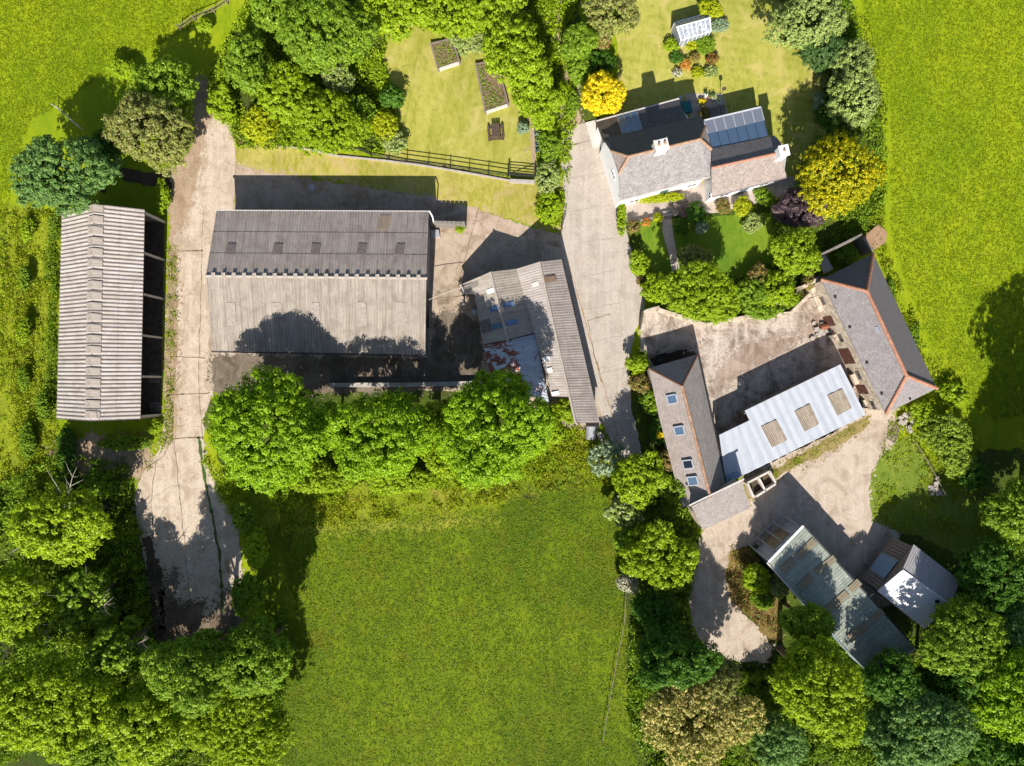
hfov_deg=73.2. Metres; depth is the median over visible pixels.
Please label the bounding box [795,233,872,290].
walled pen
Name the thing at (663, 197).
climber
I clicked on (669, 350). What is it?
pen wall
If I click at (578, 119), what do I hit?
dirt path
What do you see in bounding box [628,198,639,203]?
window
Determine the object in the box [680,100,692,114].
covered table
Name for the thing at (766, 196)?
shrub
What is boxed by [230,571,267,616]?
shrub
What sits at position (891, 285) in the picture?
shrub
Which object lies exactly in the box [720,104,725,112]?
garden planter
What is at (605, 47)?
shrub
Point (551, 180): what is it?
shrub
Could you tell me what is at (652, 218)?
terrace wall
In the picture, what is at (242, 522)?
shrub
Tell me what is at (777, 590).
shrub
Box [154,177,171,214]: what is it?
shrub
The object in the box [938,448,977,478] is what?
shrub
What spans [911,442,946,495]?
wire fence
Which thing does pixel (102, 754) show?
broadleaf tree
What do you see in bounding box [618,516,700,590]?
broadleaf tree
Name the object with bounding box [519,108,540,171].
dirt path
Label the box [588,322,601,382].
expansion joint
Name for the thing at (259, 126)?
shrub
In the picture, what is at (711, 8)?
shrub
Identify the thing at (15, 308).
nettles
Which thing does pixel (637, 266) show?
shrub
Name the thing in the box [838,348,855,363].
door
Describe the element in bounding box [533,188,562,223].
shrub
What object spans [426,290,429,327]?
door
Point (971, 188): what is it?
pasture grass
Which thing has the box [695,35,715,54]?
shrub
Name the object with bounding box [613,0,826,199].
house lawn
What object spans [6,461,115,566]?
broadleaf tree
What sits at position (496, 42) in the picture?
broadleaf tree
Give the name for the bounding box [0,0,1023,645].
ground
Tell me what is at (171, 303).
track dirt
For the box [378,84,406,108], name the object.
shrub
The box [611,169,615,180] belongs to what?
window
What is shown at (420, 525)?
rough strip
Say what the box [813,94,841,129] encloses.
shrub
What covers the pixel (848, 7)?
undergrowth
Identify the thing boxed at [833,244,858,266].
shrub
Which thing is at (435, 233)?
concrete trough
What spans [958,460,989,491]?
shrub
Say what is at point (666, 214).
garden steps
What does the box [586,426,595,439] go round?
oil tank
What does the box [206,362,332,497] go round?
broadleaf tree
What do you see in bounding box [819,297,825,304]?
window
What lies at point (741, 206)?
shrub
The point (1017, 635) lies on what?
broadleaf tree
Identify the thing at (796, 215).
broadleaf tree
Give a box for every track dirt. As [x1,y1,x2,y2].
[161,244,186,446]
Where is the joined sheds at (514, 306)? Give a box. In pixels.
[459,259,599,424]
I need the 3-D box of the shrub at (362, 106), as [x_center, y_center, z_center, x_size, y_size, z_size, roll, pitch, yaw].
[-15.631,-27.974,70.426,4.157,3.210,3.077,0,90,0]
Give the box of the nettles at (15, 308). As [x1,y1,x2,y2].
[6,212,66,498]
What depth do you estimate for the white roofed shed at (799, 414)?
69.28 m
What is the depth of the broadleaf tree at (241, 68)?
66.58 m
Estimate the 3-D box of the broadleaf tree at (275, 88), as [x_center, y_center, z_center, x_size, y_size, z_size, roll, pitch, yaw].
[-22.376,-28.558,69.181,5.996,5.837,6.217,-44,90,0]
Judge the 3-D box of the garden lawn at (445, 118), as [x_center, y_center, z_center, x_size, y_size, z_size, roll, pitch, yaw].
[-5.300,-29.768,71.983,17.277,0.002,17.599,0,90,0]
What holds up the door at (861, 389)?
in the stone barn at (855, 305)
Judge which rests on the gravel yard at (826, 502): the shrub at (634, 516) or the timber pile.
the timber pile
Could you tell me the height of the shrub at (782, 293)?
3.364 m
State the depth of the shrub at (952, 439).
69.85 m
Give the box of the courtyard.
[640,275,863,476]
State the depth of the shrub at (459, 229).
71.14 m
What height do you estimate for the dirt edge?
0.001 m
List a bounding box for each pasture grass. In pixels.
[0,0,210,220]
[863,0,1023,421]
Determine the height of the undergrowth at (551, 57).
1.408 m
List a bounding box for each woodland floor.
[0,455,287,765]
[615,445,1023,765]
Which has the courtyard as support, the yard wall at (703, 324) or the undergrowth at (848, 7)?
the yard wall at (703, 324)
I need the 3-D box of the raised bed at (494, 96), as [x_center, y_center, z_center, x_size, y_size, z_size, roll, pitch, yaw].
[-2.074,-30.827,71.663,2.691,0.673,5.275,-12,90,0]
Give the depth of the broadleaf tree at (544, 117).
68.10 m
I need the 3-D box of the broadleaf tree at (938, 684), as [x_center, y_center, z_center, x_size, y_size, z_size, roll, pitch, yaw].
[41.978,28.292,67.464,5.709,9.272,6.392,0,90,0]
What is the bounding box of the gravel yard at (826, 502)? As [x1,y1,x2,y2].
[688,396,901,667]
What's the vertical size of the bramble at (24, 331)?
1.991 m
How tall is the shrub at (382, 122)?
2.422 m
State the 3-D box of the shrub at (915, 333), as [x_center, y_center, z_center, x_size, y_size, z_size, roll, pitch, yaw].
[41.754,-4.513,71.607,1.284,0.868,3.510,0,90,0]
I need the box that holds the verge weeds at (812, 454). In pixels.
[745,419,871,488]
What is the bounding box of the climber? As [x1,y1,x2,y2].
[636,192,683,203]
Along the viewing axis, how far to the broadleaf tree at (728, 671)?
63.79 m
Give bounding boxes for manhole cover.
[308,184,314,190]
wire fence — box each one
[51,103,83,129]
[176,0,229,30]
[601,595,625,741]
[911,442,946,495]
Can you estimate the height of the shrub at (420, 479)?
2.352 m
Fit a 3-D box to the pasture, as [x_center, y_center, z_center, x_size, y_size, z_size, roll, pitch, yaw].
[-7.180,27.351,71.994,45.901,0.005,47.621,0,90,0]
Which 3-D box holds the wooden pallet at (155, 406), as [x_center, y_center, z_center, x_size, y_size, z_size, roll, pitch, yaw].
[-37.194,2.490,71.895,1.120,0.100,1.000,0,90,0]
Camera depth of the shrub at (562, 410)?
69.89 m
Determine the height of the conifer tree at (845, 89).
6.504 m
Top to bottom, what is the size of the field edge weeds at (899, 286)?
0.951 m
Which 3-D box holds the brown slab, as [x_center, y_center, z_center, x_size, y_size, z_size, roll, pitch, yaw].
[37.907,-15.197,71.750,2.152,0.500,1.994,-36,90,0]
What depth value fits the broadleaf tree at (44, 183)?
64.79 m
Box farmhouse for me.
[596,98,711,207]
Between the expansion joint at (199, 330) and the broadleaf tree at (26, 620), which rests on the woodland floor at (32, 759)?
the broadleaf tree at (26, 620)
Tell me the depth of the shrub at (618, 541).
68.86 m
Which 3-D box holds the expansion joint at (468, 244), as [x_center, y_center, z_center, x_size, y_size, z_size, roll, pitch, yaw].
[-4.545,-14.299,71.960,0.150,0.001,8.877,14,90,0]
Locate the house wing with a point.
(746, 155)
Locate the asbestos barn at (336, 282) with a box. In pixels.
[205,210,433,356]
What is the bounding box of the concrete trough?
[430,230,439,237]
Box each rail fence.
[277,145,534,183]
[354,147,507,176]
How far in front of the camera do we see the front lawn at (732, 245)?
71.98 m
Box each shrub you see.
[89,127,123,158]
[94,589,121,628]
[96,433,153,451]
[104,57,138,79]
[146,417,162,434]
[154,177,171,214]
[204,81,236,125]
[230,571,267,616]
[231,501,257,534]
[239,104,279,145]
[243,526,270,569]
[287,458,354,493]
[321,64,355,93]
[341,94,377,119]
[365,466,436,495]
[371,107,398,141]
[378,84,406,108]
[379,130,407,155]
[420,439,463,480]
[448,14,486,57]
[455,226,465,233]
[517,121,529,134]
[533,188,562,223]
[534,157,561,194]
[539,128,561,161]
[543,412,564,446]
[548,398,573,425]
[566,54,591,87]
[566,87,579,118]
[587,49,616,73]
[587,439,624,477]
[594,32,611,50]
[602,493,645,527]
[612,523,639,550]
[616,573,638,594]
[624,351,650,374]
[626,219,640,233]
[627,372,649,393]
[628,249,651,276]
[629,589,679,628]
[636,275,647,284]
[639,272,672,304]
[639,389,657,415]
[641,217,650,226]
[648,415,664,444]
[653,212,663,222]
[656,431,663,438]
[657,471,686,503]
[659,447,672,473]
[663,37,679,52]
[669,50,684,64]
[671,66,682,77]
[671,216,689,235]
[675,243,713,268]
[679,57,691,70]
[685,40,697,50]
[685,200,708,223]
[689,52,699,61]
[690,65,704,78]
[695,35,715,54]
[695,222,708,234]
[698,0,723,17]
[698,98,705,104]
[698,105,709,119]
[703,64,718,77]
[705,52,719,65]
[711,17,729,33]
[715,198,730,214]
[733,195,752,216]
[734,277,771,306]
[741,212,763,233]
[742,562,771,594]
[743,302,785,320]
[746,261,771,285]
[749,587,776,610]
[753,186,775,206]
[754,269,795,306]
[763,573,789,599]
[781,291,799,308]
[800,269,814,290]
[812,92,826,110]
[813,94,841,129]
[814,72,829,87]
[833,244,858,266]
[888,278,896,300]
[909,323,919,351]
[909,398,936,426]
[912,411,973,458]
[935,379,969,406]
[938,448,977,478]
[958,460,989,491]
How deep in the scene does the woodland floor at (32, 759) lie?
71.99 m
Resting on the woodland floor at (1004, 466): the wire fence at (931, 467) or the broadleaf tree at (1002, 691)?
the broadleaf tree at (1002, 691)
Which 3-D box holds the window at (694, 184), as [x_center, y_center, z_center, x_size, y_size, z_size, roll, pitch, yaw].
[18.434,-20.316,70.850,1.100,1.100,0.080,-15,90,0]
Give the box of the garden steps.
[662,210,670,218]
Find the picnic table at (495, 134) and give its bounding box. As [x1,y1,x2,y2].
[487,123,503,140]
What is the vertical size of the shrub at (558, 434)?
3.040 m
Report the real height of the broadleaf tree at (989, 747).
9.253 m
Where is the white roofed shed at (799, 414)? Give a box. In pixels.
[717,364,865,481]
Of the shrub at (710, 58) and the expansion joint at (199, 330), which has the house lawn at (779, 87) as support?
the shrub at (710, 58)
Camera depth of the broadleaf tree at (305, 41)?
64.98 m
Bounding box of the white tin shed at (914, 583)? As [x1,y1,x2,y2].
[856,533,957,628]
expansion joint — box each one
[151,460,156,571]
[170,393,208,394]
[172,255,174,440]
[174,446,191,612]
[197,436,224,612]
[198,222,202,436]
[458,208,478,285]
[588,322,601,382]
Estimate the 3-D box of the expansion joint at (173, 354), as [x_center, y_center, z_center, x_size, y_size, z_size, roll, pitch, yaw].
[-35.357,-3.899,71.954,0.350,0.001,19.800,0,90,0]
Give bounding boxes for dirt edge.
[565,251,618,435]
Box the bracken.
[724,547,779,633]
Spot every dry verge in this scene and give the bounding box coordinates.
[234,135,563,229]
[715,538,789,647]
[737,411,875,505]
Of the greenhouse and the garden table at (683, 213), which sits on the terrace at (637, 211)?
the garden table at (683, 213)
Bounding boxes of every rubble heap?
[591,425,606,440]
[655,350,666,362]
[809,321,830,342]
[897,411,914,433]
[927,476,943,495]
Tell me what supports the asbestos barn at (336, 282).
on the farmyard
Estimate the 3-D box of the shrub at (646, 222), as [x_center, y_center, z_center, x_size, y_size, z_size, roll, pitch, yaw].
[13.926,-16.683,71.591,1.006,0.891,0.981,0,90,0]
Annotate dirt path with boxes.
[45,425,154,484]
[119,167,171,190]
[163,74,240,250]
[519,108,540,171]
[546,0,584,129]
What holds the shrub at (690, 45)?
on the house lawn at (779, 87)
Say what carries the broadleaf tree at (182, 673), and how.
on the woodland floor at (32, 759)
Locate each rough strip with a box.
[0,200,63,481]
[237,424,611,533]
[267,509,505,542]
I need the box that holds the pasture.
[241,430,645,765]
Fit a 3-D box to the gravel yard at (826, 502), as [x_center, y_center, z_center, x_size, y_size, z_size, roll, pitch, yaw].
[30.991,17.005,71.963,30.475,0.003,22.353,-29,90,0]
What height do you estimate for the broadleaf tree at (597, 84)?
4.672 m
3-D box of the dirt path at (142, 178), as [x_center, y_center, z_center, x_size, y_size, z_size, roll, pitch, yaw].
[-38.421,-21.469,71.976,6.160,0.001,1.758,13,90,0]
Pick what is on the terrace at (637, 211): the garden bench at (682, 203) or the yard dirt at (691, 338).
the garden bench at (682, 203)
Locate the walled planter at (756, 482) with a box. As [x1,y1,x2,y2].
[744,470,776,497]
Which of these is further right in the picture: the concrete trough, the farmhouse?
the farmhouse
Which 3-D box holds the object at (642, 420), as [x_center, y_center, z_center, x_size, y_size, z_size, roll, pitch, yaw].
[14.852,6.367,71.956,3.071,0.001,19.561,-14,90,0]
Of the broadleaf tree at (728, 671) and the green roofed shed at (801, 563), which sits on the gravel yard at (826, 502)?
the green roofed shed at (801, 563)
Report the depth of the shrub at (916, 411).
70.72 m
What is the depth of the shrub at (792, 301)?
70.91 m
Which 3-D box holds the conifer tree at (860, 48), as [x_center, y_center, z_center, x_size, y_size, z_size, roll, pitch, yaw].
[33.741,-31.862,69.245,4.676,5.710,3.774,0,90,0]
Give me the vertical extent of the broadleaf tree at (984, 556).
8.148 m
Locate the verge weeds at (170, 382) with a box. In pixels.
[140,244,178,469]
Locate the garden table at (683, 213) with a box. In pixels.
[679,207,687,217]
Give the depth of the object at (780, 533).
70.39 m
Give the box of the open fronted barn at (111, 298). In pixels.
[56,204,165,420]
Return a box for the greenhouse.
[671,14,710,46]
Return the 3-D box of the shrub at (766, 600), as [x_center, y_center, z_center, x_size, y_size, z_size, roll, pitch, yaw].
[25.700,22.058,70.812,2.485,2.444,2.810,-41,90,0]
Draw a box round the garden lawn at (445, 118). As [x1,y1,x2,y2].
[381,23,541,177]
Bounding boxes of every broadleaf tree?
[0,560,73,664]
[0,649,124,765]
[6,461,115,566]
[7,134,123,217]
[48,683,148,765]
[50,565,121,632]
[83,615,156,676]
[98,676,191,765]
[100,90,195,176]
[128,54,199,117]
[139,626,238,718]
[184,688,299,765]
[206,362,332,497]
[215,612,295,698]
[222,28,274,94]
[248,0,304,41]
[256,60,320,125]
[275,0,379,76]
[288,89,371,157]
[317,399,346,437]
[320,387,443,481]
[354,0,429,44]
[415,0,488,39]
[424,400,451,441]
[432,367,555,491]
[473,0,527,35]
[481,10,544,89]
[507,51,553,101]
[511,80,567,130]
[559,21,600,65]
[580,0,640,43]
[580,69,626,116]
[609,449,671,510]
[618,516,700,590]
[633,618,725,690]
[639,674,768,765]
[660,258,739,325]
[695,655,743,703]
[750,709,809,765]
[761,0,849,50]
[765,632,866,748]
[769,227,822,276]
[771,187,828,228]
[777,600,835,640]
[794,129,887,219]
[860,644,926,711]
[860,681,981,765]
[914,646,986,710]
[915,592,1012,689]
[953,534,1023,624]
[953,645,1023,744]
[954,723,1023,765]
[977,475,1023,545]
[985,600,1023,651]
[1006,477,1023,525]
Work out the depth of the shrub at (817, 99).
70.74 m
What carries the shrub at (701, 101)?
on the terrace at (693, 98)
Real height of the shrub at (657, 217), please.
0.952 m
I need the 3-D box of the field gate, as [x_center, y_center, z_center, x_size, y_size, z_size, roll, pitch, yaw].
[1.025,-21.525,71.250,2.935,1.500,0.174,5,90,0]
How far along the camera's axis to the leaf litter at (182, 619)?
71.96 m
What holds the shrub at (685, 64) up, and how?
on the house lawn at (779, 87)
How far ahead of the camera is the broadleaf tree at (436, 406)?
66.87 m
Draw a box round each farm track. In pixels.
[132,115,245,642]
[233,164,561,248]
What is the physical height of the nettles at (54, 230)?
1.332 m
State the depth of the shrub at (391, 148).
70.73 m
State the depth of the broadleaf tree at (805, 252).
66.62 m
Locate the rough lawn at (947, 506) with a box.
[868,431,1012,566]
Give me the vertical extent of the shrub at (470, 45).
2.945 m
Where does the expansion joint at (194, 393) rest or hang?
on the farm track at (216, 188)
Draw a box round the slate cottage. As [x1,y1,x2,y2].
[646,353,726,507]
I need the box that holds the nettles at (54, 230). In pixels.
[43,213,60,418]
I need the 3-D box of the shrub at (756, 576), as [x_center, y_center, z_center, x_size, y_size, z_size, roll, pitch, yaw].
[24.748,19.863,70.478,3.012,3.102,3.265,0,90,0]
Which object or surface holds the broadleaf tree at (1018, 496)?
on the woodland floor at (1004, 466)
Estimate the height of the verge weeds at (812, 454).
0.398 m
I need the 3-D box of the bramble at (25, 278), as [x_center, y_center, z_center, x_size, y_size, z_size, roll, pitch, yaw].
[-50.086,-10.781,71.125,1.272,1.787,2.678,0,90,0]
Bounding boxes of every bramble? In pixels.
[16,316,32,344]
[16,366,31,391]
[18,265,32,289]
[18,420,38,461]
[19,216,35,242]
[34,391,52,422]
[55,427,77,477]
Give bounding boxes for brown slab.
[863,224,886,249]
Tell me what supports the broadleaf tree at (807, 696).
on the woodland floor at (1004, 466)
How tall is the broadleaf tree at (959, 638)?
10.149 m
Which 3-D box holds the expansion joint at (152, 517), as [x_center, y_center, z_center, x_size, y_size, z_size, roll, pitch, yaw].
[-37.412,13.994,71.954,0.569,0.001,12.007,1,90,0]
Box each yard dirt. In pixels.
[663,322,711,353]
[707,309,823,394]
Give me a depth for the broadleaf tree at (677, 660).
62.62 m
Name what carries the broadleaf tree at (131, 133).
on the ground at (86, 106)
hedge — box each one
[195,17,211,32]
[616,203,626,236]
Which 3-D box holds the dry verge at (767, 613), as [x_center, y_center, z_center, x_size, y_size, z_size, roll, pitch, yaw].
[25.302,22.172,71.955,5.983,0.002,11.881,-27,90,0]
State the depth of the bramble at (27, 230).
70.92 m
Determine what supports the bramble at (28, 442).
on the rough strip at (7, 447)
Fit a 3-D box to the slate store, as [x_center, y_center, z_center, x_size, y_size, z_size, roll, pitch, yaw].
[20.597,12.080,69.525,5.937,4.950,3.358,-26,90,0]
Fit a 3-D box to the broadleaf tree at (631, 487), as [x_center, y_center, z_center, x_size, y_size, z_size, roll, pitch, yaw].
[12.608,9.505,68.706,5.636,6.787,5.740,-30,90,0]
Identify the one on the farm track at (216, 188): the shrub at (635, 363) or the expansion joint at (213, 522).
the expansion joint at (213, 522)
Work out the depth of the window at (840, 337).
70.16 m
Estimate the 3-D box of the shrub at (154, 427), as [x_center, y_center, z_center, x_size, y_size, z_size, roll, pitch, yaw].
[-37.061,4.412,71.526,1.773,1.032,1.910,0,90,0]
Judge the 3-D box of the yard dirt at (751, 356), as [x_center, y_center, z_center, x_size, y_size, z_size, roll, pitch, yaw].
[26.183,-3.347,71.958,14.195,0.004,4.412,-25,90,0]
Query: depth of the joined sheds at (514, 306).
68.39 m
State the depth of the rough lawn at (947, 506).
71.97 m
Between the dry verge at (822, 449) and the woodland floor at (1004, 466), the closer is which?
the dry verge at (822, 449)
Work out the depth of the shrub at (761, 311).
70.62 m
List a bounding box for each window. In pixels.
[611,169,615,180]
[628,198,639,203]
[685,182,697,187]
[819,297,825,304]
[837,335,844,341]
[855,372,862,378]
[869,402,876,409]
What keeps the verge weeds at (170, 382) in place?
on the ground at (86, 106)
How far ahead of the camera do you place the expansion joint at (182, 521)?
71.95 m
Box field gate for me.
[508,170,535,177]
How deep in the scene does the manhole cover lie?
71.92 m
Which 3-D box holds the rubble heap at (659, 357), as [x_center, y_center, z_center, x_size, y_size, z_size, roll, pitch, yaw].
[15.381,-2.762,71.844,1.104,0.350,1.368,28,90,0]
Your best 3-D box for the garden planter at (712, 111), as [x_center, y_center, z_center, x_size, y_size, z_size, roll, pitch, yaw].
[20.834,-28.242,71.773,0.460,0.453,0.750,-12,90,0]
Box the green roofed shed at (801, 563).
[749,514,915,667]
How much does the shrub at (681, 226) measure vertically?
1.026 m
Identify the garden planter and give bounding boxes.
[709,107,715,115]
[714,105,720,114]
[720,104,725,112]
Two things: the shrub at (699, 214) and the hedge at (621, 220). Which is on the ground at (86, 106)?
the hedge at (621, 220)
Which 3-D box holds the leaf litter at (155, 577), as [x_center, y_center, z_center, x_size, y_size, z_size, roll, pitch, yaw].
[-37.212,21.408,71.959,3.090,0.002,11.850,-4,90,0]
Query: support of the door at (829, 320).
in the stone barn at (855, 305)
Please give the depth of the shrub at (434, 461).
68.53 m
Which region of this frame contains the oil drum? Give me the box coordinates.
[819,323,829,329]
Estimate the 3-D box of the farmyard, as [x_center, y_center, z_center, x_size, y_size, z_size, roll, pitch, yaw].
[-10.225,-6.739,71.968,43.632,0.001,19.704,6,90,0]
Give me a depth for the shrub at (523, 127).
70.96 m
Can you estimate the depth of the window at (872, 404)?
70.15 m
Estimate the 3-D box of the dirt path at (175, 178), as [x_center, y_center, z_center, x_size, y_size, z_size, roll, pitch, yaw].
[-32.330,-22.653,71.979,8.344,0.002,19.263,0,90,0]
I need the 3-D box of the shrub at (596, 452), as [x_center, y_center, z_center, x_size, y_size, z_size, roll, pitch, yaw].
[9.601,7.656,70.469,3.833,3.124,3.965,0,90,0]
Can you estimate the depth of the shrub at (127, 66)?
70.30 m
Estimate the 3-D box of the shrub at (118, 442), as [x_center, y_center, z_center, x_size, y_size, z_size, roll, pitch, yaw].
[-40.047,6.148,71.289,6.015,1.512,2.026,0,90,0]
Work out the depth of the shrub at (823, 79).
70.82 m
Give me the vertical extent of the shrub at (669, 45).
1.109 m
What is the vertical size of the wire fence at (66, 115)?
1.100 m
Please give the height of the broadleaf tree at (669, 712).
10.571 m
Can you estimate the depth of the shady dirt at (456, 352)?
71.96 m
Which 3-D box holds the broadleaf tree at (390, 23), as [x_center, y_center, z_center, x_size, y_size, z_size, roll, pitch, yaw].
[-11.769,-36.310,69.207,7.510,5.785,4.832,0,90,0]
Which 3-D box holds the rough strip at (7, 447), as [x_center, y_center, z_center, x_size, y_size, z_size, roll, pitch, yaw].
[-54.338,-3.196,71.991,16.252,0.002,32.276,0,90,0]
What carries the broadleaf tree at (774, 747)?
on the woodland floor at (1004, 466)
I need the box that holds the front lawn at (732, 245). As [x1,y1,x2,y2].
[640,213,774,278]
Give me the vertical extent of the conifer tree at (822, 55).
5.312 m
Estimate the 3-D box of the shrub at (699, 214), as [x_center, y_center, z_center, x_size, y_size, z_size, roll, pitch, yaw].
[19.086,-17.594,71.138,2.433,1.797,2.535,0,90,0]
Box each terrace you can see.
[625,176,797,221]
[685,93,727,119]
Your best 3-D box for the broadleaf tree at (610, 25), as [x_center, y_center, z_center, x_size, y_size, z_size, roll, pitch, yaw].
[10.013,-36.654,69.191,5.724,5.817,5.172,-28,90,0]
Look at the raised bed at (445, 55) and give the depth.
71.60 m
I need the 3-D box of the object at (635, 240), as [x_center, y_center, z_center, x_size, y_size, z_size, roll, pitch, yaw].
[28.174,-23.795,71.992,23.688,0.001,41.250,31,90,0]
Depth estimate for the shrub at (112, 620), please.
69.69 m
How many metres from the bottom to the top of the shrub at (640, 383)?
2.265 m
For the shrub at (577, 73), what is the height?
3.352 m
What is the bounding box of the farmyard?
[206,213,602,430]
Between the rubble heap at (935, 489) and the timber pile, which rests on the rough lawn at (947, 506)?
the rubble heap at (935, 489)
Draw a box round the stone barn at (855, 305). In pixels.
[805,252,938,414]
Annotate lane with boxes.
[556,119,644,459]
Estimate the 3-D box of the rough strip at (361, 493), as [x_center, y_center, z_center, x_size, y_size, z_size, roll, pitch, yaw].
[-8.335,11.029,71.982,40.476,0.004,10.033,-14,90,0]
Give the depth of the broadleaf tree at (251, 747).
64.32 m
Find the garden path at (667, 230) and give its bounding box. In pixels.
[662,218,678,271]
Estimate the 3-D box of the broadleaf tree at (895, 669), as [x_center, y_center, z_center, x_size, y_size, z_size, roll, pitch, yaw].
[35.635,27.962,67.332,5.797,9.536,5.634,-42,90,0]
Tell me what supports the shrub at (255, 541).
on the pasture
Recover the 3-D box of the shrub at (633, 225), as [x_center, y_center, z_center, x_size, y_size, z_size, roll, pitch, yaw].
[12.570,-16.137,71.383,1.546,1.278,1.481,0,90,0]
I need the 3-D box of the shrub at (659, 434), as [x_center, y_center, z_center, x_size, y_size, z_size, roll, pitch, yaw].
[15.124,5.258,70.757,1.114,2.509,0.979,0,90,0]
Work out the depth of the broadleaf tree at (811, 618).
64.56 m
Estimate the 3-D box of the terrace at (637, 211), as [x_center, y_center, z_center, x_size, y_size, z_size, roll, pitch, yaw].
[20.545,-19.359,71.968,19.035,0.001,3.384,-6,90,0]
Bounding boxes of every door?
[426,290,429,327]
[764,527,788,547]
[822,316,835,326]
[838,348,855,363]
[855,385,868,393]
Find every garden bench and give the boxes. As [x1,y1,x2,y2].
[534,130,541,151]
[672,198,688,208]
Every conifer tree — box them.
[792,30,852,72]
[824,57,881,129]
[827,37,875,78]
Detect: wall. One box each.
[329,381,481,386]
[430,221,465,228]
[637,208,703,222]
[639,306,659,329]
[649,345,689,356]
[657,293,810,326]
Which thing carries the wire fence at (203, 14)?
on the ground at (86, 106)
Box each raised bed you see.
[430,39,460,71]
[475,62,508,114]
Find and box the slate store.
[686,478,749,529]
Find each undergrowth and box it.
[119,615,288,765]
[199,423,582,535]
[204,0,577,228]
[625,448,1023,765]
[639,0,888,320]
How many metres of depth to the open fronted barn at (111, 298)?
67.49 m
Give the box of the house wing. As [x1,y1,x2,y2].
[703,106,789,201]
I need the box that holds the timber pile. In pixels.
[886,423,900,442]
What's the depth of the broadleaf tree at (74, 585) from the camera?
65.55 m
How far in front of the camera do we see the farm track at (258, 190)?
71.98 m
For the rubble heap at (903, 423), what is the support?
on the ground at (86, 106)
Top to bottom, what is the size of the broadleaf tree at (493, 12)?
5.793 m
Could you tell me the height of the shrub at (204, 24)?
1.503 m
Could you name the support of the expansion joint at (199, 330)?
on the farm track at (216, 188)
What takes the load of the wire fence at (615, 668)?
on the pasture
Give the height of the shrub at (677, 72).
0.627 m
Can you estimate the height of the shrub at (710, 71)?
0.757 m
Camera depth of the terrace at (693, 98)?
71.97 m
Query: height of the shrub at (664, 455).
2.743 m
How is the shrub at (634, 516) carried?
on the ground at (86, 106)
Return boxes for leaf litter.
[138,532,170,641]
[148,566,246,643]
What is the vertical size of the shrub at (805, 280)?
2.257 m
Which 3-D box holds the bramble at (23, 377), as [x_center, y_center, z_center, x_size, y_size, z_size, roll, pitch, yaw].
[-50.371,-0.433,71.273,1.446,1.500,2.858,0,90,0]
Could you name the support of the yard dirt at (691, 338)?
on the courtyard
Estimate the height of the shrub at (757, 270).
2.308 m
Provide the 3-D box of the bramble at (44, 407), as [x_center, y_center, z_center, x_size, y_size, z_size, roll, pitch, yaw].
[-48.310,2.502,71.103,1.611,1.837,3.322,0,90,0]
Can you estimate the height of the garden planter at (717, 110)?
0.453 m
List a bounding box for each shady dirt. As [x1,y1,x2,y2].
[205,303,485,399]
[650,348,695,365]
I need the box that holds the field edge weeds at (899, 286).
[846,13,944,384]
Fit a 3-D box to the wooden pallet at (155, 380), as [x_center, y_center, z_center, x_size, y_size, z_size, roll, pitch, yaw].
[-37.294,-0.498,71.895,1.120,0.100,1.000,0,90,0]

